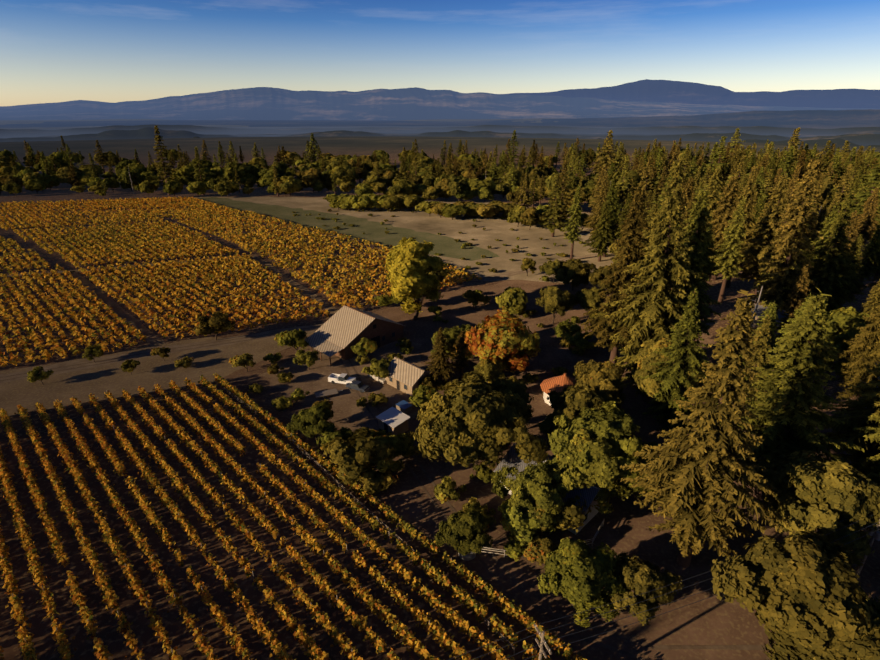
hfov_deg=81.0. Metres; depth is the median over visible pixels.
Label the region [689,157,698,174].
conifer tree
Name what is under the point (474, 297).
small tree
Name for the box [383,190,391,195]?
deciduous tree
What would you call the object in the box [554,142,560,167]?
conifer tree
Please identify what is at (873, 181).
conifer tree
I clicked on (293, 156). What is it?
deciduous tree
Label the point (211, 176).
deciduous tree
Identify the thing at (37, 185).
deciduous tree
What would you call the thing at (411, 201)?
deciduous tree
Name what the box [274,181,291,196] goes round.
deciduous tree
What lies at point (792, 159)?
conifer tree
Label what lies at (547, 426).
oak tree
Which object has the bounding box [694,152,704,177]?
conifer tree
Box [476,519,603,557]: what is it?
paddock fence
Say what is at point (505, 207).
deciduous tree
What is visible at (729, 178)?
deciduous tree
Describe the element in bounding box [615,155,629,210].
conifer tree
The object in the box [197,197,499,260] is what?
grass strip
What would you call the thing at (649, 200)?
conifer tree
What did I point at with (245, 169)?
deciduous tree
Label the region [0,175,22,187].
deciduous tree
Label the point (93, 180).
deciduous tree
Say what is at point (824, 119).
hills
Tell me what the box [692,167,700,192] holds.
conifer tree
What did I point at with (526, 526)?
small tree
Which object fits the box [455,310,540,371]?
orange tree
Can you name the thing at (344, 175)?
deciduous tree
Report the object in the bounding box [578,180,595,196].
deciduous tree
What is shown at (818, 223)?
conifer tree
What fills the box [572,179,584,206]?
conifer tree
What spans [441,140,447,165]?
conifer tree
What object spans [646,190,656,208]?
conifer tree
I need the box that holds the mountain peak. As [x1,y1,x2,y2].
[503,79,879,108]
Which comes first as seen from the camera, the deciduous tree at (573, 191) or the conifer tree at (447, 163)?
the deciduous tree at (573, 191)
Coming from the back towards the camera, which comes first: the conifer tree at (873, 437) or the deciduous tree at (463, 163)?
the deciduous tree at (463, 163)
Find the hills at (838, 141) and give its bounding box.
[598,138,859,145]
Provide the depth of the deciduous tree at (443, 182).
319.42 m
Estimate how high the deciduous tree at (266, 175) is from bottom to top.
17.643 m
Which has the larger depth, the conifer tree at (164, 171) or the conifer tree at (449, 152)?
the conifer tree at (449, 152)
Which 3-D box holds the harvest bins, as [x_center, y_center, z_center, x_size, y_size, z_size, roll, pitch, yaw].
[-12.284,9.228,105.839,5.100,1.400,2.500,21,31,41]
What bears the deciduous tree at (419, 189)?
on the ground at (112, 638)
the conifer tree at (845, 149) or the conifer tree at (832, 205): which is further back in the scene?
the conifer tree at (845, 149)
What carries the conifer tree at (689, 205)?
on the ground at (112, 638)
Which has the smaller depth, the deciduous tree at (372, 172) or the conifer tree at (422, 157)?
the deciduous tree at (372, 172)
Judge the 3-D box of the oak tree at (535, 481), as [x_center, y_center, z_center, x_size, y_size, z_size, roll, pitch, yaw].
[11.899,21.918,66.463,9.777,9.334,9.630,-2,23,-5]
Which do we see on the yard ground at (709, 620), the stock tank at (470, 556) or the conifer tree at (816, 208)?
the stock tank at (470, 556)
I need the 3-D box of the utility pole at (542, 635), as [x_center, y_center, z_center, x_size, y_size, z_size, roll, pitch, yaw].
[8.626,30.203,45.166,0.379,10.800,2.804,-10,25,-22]
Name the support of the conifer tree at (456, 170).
on the ground at (112, 638)
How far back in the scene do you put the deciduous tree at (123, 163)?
403.49 m
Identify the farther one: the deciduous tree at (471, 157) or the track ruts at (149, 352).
the deciduous tree at (471, 157)
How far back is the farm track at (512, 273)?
174.33 m
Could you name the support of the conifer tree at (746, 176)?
on the ground at (112, 638)
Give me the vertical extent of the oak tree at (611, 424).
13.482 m
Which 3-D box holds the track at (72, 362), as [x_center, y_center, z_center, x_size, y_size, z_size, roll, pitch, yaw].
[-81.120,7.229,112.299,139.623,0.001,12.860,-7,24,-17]
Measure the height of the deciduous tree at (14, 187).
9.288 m
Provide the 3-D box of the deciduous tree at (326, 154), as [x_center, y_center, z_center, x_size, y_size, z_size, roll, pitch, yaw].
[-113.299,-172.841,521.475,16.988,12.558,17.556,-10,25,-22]
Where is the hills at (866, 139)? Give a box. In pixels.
[0,127,879,145]
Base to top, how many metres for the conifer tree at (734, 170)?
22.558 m
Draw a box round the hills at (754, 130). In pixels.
[0,124,879,137]
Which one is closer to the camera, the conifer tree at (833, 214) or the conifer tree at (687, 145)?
the conifer tree at (833, 214)
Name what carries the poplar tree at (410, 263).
on the yard ground at (709, 620)
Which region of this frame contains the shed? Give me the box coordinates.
[376,407,410,434]
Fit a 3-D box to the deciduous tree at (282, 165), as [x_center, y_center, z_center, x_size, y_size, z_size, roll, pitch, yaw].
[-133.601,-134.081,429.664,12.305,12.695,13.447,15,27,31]
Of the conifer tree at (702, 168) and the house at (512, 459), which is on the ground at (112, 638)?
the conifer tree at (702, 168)
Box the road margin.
[0,329,312,417]
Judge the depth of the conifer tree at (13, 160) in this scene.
369.14 m
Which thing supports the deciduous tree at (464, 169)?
on the ground at (112, 638)
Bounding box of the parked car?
[346,380,369,392]
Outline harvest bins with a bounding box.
[368,374,385,383]
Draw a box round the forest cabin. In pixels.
[749,303,789,329]
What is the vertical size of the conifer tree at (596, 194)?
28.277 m
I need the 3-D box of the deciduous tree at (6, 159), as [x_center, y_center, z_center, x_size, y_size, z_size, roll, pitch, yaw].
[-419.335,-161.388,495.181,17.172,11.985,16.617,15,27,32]
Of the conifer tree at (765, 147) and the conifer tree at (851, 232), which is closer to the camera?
the conifer tree at (851, 232)
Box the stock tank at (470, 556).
[458,551,475,560]
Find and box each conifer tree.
[9,156,20,170]
[27,149,35,167]
[28,146,38,164]
[35,150,41,164]
[39,152,54,187]
[50,154,60,174]
[60,135,70,163]
[63,151,69,166]
[66,144,79,167]
[67,163,80,186]
[77,151,85,166]
[88,153,99,168]
[93,140,108,172]
[108,162,116,178]
[133,172,139,190]
[146,162,156,174]
[147,151,152,163]
[153,125,176,194]
[157,162,167,186]
[169,149,176,165]
[177,144,184,163]
[182,153,189,165]
[191,146,206,194]
[200,140,212,160]
[217,147,224,166]
[218,141,225,164]
[223,153,233,166]
[227,141,238,160]
[234,169,241,193]
[238,146,245,163]
[251,142,260,159]
[271,165,282,195]
[280,146,291,166]
[292,161,297,177]
[305,134,321,160]
[306,141,316,160]
[308,145,314,162]
[316,145,322,159]
[320,157,326,171]
[332,173,338,193]
[355,156,364,183]
[372,151,377,161]
[375,161,382,178]
[381,153,385,163]
[384,152,391,164]
[394,157,410,181]
[398,147,408,171]
[406,154,411,173]
[410,153,419,175]
[411,139,418,155]
[420,149,424,162]
[424,327,455,381]
[432,158,442,181]
[439,148,444,165]
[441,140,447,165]
[442,155,453,174]
[445,147,451,164]
[446,162,451,175]
[449,331,469,380]
[451,159,460,175]
[453,140,462,158]
[466,164,472,178]
[473,151,480,172]
[474,168,482,180]
[478,151,485,172]
[480,154,492,176]
[485,152,492,174]
[487,157,500,183]
[494,155,508,184]
[499,150,504,164]
[504,156,516,185]
[505,139,511,161]
[507,130,521,161]
[507,162,518,186]
[514,172,527,204]
[518,174,531,208]
[520,149,525,167]
[525,147,533,168]
[528,171,540,206]
[531,142,535,164]
[532,139,537,165]
[534,144,539,166]
[534,153,545,169]
[536,175,546,204]
[540,174,569,236]
[547,155,555,175]
[550,161,573,227]
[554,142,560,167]
[560,143,565,161]
[560,147,567,163]
[562,148,572,171]
[562,184,582,258]
[567,153,575,173]
[569,143,580,162]
[570,174,576,187]
[572,155,583,181]
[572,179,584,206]
[575,153,589,176]
[578,143,586,163]
[580,183,655,363]
[582,201,616,261]
[583,170,617,236]
[585,148,594,169]
[586,166,606,210]
[588,161,602,194]
[589,130,617,173]
[593,143,600,164]
[595,180,622,256]
[602,153,698,401]
[607,162,615,178]
[611,192,633,243]
[612,141,618,159]
[614,142,623,170]
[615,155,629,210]
[617,155,628,171]
[619,178,634,215]
[619,334,638,367]
[620,290,789,567]
[628,148,639,170]
[631,158,639,169]
[633,157,653,207]
[636,157,648,195]
[637,289,709,431]
[638,190,652,221]
[640,151,647,171]
[641,203,658,257]
[644,143,650,156]
[646,165,684,273]
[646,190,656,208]
[647,159,657,192]
[650,146,656,169]
[651,166,666,205]
[653,148,668,176]
[655,146,670,173]
[655,147,666,177]
[667,144,675,177]
[667,145,680,174]
[668,199,704,275]
[670,185,720,341]
[679,177,694,224]
[681,148,691,182]
[682,144,691,168]
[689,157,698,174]
[691,143,696,159]
[691,146,701,169]
[691,166,711,207]
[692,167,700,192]
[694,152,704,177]
[696,223,718,290]
[698,165,723,243]
[699,142,719,186]
[700,162,704,180]
[702,143,710,169]
[702,174,740,279]
[705,136,729,175]
[709,196,746,302]
[714,167,758,287]
[717,355,754,432]
[718,301,778,380]
[719,164,725,184]
[720,147,729,167]
[721,157,734,184]
[724,128,745,158]
[724,150,740,178]
[724,161,741,186]
[730,144,737,160]
[732,171,791,296]
[733,287,864,501]
[736,155,746,179]
[737,174,748,214]
[738,147,745,166]
[741,146,751,162]
[741,152,757,173]
[742,194,764,279]
[744,314,771,407]
[745,143,756,171]
[748,151,823,335]
[752,166,766,215]
[753,154,760,171]
[756,154,768,179]
[756,169,772,203]
[756,225,815,315]
[758,142,775,171]
[758,143,773,173]
[760,156,776,187]
[761,139,768,155]
[763,168,781,212]
[765,293,810,377]
[766,150,778,172]
[771,151,791,182]
[772,151,784,176]
[772,264,810,345]
[773,162,780,178]
[781,127,800,172]
[783,165,801,211]
[783,196,823,250]
[784,146,794,172]
[787,129,797,151]
[787,149,795,172]
[788,150,807,179]
[788,161,797,178]
[797,141,803,160]
[799,144,808,177]
[800,149,811,173]
[803,197,862,313]
[803,215,821,268]
[805,144,818,159]
[807,203,839,264]
[807,364,879,477]
[810,199,828,254]
[811,186,820,214]
[812,140,832,170]
[814,173,824,207]
[816,152,824,178]
[816,265,845,313]
[818,187,835,230]
[819,154,827,178]
[820,197,837,228]
[822,164,852,219]
[823,143,834,166]
[823,147,840,181]
[823,162,834,177]
[823,169,856,211]
[826,140,850,169]
[826,158,841,185]
[828,305,879,407]
[837,155,841,174]
[837,210,862,266]
[839,147,856,181]
[839,153,848,169]
[839,157,879,240]
[839,234,871,307]
[840,413,879,475]
[843,178,859,227]
[847,156,859,192]
[848,317,879,400]
[852,188,879,245]
[853,149,860,171]
[853,166,862,188]
[856,146,866,171]
[856,170,873,219]
[856,225,879,294]
[858,163,865,182]
[859,280,879,323]
[860,235,879,277]
[863,146,870,156]
[863,147,875,173]
[863,166,870,185]
[865,275,879,286]
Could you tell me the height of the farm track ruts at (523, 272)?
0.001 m
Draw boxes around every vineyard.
[0,196,481,366]
[0,373,586,659]
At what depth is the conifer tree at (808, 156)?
338.06 m
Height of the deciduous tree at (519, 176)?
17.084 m
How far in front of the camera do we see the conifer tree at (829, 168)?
303.28 m
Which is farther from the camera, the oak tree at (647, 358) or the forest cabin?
the forest cabin
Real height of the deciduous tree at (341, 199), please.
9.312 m
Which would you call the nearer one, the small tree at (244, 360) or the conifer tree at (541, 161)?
the small tree at (244, 360)
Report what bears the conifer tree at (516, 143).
on the ground at (112, 638)
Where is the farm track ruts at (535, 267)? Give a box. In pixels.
[455,254,596,278]
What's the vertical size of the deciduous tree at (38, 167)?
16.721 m
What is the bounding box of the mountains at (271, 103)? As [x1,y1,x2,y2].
[0,87,874,120]
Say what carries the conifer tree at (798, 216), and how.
on the ground at (112, 638)
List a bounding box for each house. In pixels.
[494,443,608,534]
[540,373,576,405]
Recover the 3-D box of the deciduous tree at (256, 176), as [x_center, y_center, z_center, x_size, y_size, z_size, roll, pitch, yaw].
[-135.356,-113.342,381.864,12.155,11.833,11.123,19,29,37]
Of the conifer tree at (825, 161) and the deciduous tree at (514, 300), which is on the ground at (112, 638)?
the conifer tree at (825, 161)
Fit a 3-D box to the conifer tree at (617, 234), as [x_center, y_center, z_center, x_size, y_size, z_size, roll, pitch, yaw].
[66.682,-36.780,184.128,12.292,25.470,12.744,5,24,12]
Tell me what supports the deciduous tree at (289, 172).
on the ground at (112, 638)
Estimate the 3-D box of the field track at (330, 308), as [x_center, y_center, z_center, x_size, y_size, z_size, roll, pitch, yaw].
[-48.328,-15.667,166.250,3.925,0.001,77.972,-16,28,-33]
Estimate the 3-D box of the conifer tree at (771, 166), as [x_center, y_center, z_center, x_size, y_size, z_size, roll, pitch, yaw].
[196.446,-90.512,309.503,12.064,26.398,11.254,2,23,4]
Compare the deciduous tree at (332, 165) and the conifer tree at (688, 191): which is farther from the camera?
the deciduous tree at (332, 165)
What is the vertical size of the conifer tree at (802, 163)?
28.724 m
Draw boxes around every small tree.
[27,366,53,384]
[82,344,103,361]
[119,359,139,374]
[151,347,170,359]
[194,311,235,339]
[228,353,255,371]
[274,329,309,349]
[293,349,319,369]
[312,399,334,419]
[316,425,355,446]
[323,427,395,484]
[351,337,376,355]
[361,358,390,380]
[364,429,413,472]
[397,431,422,459]
[409,384,440,408]
[418,373,440,388]
[427,306,442,314]
[462,290,484,308]
[498,500,556,545]
[500,498,508,520]
[500,520,515,535]
[523,533,558,565]
[527,481,592,533]
[553,319,581,339]
[568,331,596,349]
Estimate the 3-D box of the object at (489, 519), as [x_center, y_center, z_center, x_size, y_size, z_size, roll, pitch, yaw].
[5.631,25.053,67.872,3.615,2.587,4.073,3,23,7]
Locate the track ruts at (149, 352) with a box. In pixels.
[0,326,320,377]
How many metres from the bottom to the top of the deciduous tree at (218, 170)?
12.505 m
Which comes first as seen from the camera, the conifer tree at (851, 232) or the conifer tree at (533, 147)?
the conifer tree at (851, 232)
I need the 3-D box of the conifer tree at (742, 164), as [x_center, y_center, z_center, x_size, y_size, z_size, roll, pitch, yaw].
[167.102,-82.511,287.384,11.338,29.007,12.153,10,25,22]
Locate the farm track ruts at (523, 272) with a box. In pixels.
[447,253,614,279]
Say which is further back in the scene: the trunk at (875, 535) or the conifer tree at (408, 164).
the conifer tree at (408, 164)
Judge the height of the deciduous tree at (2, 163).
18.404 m
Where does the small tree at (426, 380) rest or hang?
on the yard ground at (709, 620)
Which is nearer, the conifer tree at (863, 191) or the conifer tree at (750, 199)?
the conifer tree at (750, 199)
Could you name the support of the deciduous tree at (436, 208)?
on the fallow ground at (528, 241)
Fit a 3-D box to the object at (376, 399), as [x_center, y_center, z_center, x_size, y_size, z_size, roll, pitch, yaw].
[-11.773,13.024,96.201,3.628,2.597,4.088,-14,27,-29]
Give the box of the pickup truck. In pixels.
[328,373,355,383]
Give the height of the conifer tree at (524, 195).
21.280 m
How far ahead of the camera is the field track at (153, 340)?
139.89 m
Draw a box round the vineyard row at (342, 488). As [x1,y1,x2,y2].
[224,387,514,655]
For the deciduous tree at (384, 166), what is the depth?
389.35 m
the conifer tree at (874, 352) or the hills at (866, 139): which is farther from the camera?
the hills at (866, 139)
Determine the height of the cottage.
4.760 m
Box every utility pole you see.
[534,624,551,659]
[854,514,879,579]
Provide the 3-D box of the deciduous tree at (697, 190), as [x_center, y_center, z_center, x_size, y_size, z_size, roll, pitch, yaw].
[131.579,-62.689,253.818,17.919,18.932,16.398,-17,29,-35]
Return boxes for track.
[0,323,323,382]
[1,255,250,277]
[68,271,165,348]
[251,256,337,314]
[443,252,613,280]
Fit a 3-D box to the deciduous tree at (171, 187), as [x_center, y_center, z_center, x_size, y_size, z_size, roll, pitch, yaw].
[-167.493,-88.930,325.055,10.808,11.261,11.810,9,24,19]
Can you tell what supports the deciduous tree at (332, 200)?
on the fallow ground at (528, 241)
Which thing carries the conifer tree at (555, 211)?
on the fallow ground at (528, 241)
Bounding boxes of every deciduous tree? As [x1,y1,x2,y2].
[0,149,15,159]
[0,156,10,162]
[0,161,18,174]
[0,166,26,175]
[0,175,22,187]
[2,182,22,196]
[13,169,32,178]
[21,172,49,186]
[22,160,36,166]
[23,179,45,193]
[25,166,36,171]
[33,158,67,173]
[45,152,78,162]
[56,166,85,185]
[70,185,85,193]
[73,153,83,163]
[77,174,97,187]
[79,164,103,174]
[82,168,99,176]
[87,177,103,186]
[88,185,107,191]
[94,151,119,165]
[94,189,106,196]
[96,181,108,187]
[100,171,118,178]
[103,177,119,191]
[115,158,136,169]
[116,168,130,182]
[120,179,131,190]
[121,169,144,190]
[123,162,153,173]
[134,181,155,194]
[139,180,159,190]
[141,172,157,180]
[147,162,169,176]
[162,149,182,160]
[162,180,182,196]
[163,177,180,185]
[172,164,209,184]
[186,181,206,196]
[189,159,212,168]
[200,167,216,176]
[204,174,216,180]
[206,177,225,188]
[210,166,225,177]
[213,180,239,196]
[223,162,254,188]
[240,177,256,187]
[242,187,253,193]
[248,157,267,167]
[252,169,260,180]
[254,164,262,169]
[256,177,266,187]
[258,165,287,185]
[267,183,278,194]
[273,161,287,172]
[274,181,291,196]
[279,176,301,195]
[281,152,303,165]
[286,168,293,175]
[294,171,303,178]
[295,159,310,165]
[296,164,307,170]
[299,166,312,171]
[300,168,329,191]
[311,161,325,170]
[312,182,325,190]
[315,159,328,164]
[320,153,332,158]
[323,180,333,190]
[326,159,351,169]
[326,194,343,209]
[328,165,355,180]
[328,167,356,185]
[329,157,340,161]
[337,194,358,210]
[339,181,355,191]
[344,195,369,211]
[347,160,356,167]
[350,155,361,163]
[355,183,373,195]
[356,155,371,165]
[359,160,372,170]
[360,193,377,209]
[366,175,387,185]
[369,167,393,175]
[369,194,388,208]
[370,182,387,194]
[372,150,389,160]
[373,163,394,171]
[380,194,399,211]
[381,170,400,187]
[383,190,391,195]
[388,178,414,194]
[392,193,408,209]
[398,150,413,161]
[401,194,424,210]
[407,174,421,183]
[410,162,427,172]
[410,166,431,174]
[413,183,427,195]
[415,152,428,158]
[415,170,431,175]
[415,201,439,213]
[416,159,436,164]
[418,156,430,163]
[419,168,436,171]
[420,172,439,187]
[421,186,442,201]
[428,162,444,173]
[430,202,446,217]
[434,174,459,184]
[434,179,448,197]
[438,184,450,200]
[441,203,466,219]
[447,179,470,200]
[452,167,470,174]
[453,201,472,215]
[454,159,474,169]
[455,154,480,164]
[455,189,473,200]
[459,170,477,178]
[465,202,485,217]
[468,178,497,190]
[473,186,493,201]
[476,203,500,218]
[489,200,503,215]
[494,183,511,198]
[495,163,510,178]
[495,286,527,315]
[498,202,518,216]
[503,169,524,186]
[506,191,520,202]
[506,205,526,226]
[508,186,519,192]
[517,167,527,177]
[520,207,547,229]
[525,164,550,179]
[527,166,548,184]
[529,175,547,190]
[531,184,552,200]
[536,205,550,224]
[543,155,557,164]
[545,170,576,189]
[546,164,558,173]
[553,187,587,207]
[576,176,593,186]
[578,148,595,165]
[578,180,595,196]
[586,184,621,208]
[588,172,598,177]
[609,170,647,203]
[641,177,664,196]
[652,175,666,188]
[670,148,691,157]
[685,173,694,187]
[688,186,724,201]
[725,172,757,184]
[735,177,760,191]
[768,178,801,198]
[795,176,836,204]
[859,151,879,159]
[863,155,879,163]
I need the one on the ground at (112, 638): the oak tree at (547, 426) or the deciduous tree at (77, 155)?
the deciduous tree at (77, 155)
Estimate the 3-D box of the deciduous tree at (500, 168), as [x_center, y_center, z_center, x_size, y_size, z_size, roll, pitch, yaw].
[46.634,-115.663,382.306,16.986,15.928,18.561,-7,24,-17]
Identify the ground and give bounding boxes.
[0,118,879,659]
[194,196,631,285]
[215,280,879,659]
[259,340,435,432]
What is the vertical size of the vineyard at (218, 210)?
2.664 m
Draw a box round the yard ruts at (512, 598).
[337,356,646,659]
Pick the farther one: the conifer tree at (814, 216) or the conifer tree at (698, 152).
the conifer tree at (698, 152)
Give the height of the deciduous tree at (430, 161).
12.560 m
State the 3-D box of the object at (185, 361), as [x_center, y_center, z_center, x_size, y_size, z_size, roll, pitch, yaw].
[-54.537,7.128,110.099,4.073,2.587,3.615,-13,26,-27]
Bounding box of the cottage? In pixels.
[385,357,431,396]
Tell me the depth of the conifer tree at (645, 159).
350.25 m
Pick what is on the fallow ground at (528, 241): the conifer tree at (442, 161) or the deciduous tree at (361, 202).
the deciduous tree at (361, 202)
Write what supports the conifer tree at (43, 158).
on the ground at (112, 638)
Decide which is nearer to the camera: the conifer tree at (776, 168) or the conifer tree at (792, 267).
the conifer tree at (792, 267)
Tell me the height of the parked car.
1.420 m
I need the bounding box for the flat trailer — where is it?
[314,388,342,398]
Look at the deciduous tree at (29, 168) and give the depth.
415.37 m
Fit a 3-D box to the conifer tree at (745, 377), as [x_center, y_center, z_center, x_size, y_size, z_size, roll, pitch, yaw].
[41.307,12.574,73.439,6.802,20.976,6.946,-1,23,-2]
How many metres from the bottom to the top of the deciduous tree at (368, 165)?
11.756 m
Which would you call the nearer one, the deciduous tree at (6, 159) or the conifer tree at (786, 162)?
the conifer tree at (786, 162)
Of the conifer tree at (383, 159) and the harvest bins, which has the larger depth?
the conifer tree at (383, 159)
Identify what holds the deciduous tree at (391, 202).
on the fallow ground at (528, 241)
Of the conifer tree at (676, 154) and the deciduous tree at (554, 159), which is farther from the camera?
the deciduous tree at (554, 159)
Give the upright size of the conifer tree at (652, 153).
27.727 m
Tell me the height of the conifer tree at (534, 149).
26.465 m
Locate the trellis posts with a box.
[2,375,556,659]
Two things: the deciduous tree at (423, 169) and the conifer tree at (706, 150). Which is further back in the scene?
the conifer tree at (706, 150)
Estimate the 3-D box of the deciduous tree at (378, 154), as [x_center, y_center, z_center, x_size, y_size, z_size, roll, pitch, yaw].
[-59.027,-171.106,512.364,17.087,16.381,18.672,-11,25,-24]
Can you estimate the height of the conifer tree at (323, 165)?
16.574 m
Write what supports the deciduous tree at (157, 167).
on the ground at (112, 638)
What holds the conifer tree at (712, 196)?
on the ground at (112, 638)
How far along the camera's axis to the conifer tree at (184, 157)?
408.37 m
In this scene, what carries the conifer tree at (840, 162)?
on the ground at (112, 638)
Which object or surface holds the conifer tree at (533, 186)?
on the ground at (112, 638)
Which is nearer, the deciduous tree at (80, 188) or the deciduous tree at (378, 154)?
the deciduous tree at (80, 188)
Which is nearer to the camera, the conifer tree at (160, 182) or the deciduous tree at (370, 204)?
the deciduous tree at (370, 204)
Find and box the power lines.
[449,508,879,659]
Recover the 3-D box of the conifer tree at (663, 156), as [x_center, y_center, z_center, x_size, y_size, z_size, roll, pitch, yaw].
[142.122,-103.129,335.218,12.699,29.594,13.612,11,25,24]
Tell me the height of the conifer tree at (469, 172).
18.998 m
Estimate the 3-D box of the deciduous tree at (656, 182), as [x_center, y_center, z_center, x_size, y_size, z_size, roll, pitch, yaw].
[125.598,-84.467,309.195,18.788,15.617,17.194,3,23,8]
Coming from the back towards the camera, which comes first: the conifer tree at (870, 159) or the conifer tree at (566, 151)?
the conifer tree at (566, 151)
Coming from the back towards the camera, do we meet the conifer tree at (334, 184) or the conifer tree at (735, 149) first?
the conifer tree at (735, 149)
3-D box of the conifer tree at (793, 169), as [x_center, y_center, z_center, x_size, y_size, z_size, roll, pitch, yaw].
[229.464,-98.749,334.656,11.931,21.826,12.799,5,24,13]
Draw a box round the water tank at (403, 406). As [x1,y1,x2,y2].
[395,400,411,412]
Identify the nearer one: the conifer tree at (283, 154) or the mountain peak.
the conifer tree at (283, 154)
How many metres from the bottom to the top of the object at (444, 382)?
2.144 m
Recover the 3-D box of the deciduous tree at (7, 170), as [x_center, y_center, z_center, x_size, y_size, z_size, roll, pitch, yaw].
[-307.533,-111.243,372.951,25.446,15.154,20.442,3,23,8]
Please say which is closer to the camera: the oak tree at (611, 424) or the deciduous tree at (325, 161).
the oak tree at (611, 424)
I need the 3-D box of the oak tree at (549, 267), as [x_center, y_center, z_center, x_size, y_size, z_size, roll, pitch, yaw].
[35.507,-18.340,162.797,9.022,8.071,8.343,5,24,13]
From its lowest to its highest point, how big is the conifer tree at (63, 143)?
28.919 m
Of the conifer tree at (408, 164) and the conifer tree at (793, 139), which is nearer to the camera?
the conifer tree at (793, 139)
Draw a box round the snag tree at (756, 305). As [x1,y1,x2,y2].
[746,286,762,339]
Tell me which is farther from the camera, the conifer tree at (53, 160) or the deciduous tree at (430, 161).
the deciduous tree at (430, 161)
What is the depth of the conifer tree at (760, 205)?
159.53 m
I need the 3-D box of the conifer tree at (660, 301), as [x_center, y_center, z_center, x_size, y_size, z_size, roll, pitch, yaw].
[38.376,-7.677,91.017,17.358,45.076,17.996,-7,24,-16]
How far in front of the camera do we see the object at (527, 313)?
135.76 m
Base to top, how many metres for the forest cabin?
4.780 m
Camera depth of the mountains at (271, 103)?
14328.07 m
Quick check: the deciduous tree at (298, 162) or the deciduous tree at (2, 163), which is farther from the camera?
the deciduous tree at (298, 162)
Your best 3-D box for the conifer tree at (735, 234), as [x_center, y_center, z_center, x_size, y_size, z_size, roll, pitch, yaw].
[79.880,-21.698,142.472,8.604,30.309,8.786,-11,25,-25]
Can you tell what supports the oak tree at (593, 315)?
on the yard ground at (709, 620)
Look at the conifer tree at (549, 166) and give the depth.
342.69 m
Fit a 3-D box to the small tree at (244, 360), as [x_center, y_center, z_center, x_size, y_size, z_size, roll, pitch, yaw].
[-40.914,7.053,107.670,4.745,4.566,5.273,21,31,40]
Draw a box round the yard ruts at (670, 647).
[348,359,771,649]
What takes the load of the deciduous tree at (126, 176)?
on the ground at (112, 638)
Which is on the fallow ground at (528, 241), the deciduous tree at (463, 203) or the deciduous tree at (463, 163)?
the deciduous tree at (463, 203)
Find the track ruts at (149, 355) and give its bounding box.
[0,329,316,380]
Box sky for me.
[0,0,879,105]
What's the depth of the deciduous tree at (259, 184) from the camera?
357.18 m
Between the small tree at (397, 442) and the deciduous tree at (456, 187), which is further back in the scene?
the deciduous tree at (456, 187)
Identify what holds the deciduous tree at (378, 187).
on the ground at (112, 638)
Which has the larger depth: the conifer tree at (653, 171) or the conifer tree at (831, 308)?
the conifer tree at (653, 171)
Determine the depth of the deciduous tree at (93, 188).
333.07 m
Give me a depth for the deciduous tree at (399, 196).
280.94 m
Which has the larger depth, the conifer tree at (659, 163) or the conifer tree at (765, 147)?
the conifer tree at (765, 147)
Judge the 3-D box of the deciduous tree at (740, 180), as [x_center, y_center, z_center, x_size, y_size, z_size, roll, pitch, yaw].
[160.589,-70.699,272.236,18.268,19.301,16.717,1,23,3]
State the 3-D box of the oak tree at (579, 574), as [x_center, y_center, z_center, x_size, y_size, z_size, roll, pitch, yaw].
[14.985,27.143,55.211,8.956,8.414,8.370,6,24,14]
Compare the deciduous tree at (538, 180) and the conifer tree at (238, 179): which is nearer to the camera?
the deciduous tree at (538, 180)
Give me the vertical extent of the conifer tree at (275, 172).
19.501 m
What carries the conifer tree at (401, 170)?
on the ground at (112, 638)
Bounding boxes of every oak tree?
[286,401,333,442]
[393,296,410,303]
[413,370,549,469]
[428,268,449,281]
[430,326,473,362]
[434,502,493,555]
[473,359,505,382]
[485,375,533,423]
[490,462,568,527]
[520,257,536,275]
[535,286,574,323]
[537,537,626,627]
[538,259,564,282]
[538,411,569,436]
[544,400,665,496]
[546,385,622,426]
[554,429,630,514]
[555,258,595,290]
[573,359,625,406]
[574,287,605,318]
[578,213,590,231]
[589,264,618,298]
[589,307,608,338]
[607,551,682,625]
[608,243,625,264]
[628,338,712,420]
[711,530,879,659]
[743,447,879,567]
[799,601,879,659]
[815,306,870,382]
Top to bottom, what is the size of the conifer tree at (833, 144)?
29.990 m
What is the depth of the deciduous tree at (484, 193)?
306.87 m
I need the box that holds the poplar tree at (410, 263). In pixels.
[385,237,445,319]
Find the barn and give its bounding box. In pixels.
[303,305,404,365]
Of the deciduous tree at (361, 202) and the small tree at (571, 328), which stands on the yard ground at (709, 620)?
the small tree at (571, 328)
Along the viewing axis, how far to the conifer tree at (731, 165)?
334.32 m
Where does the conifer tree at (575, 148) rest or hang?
on the ground at (112, 638)
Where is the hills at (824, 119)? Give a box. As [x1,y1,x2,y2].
[0,109,879,128]

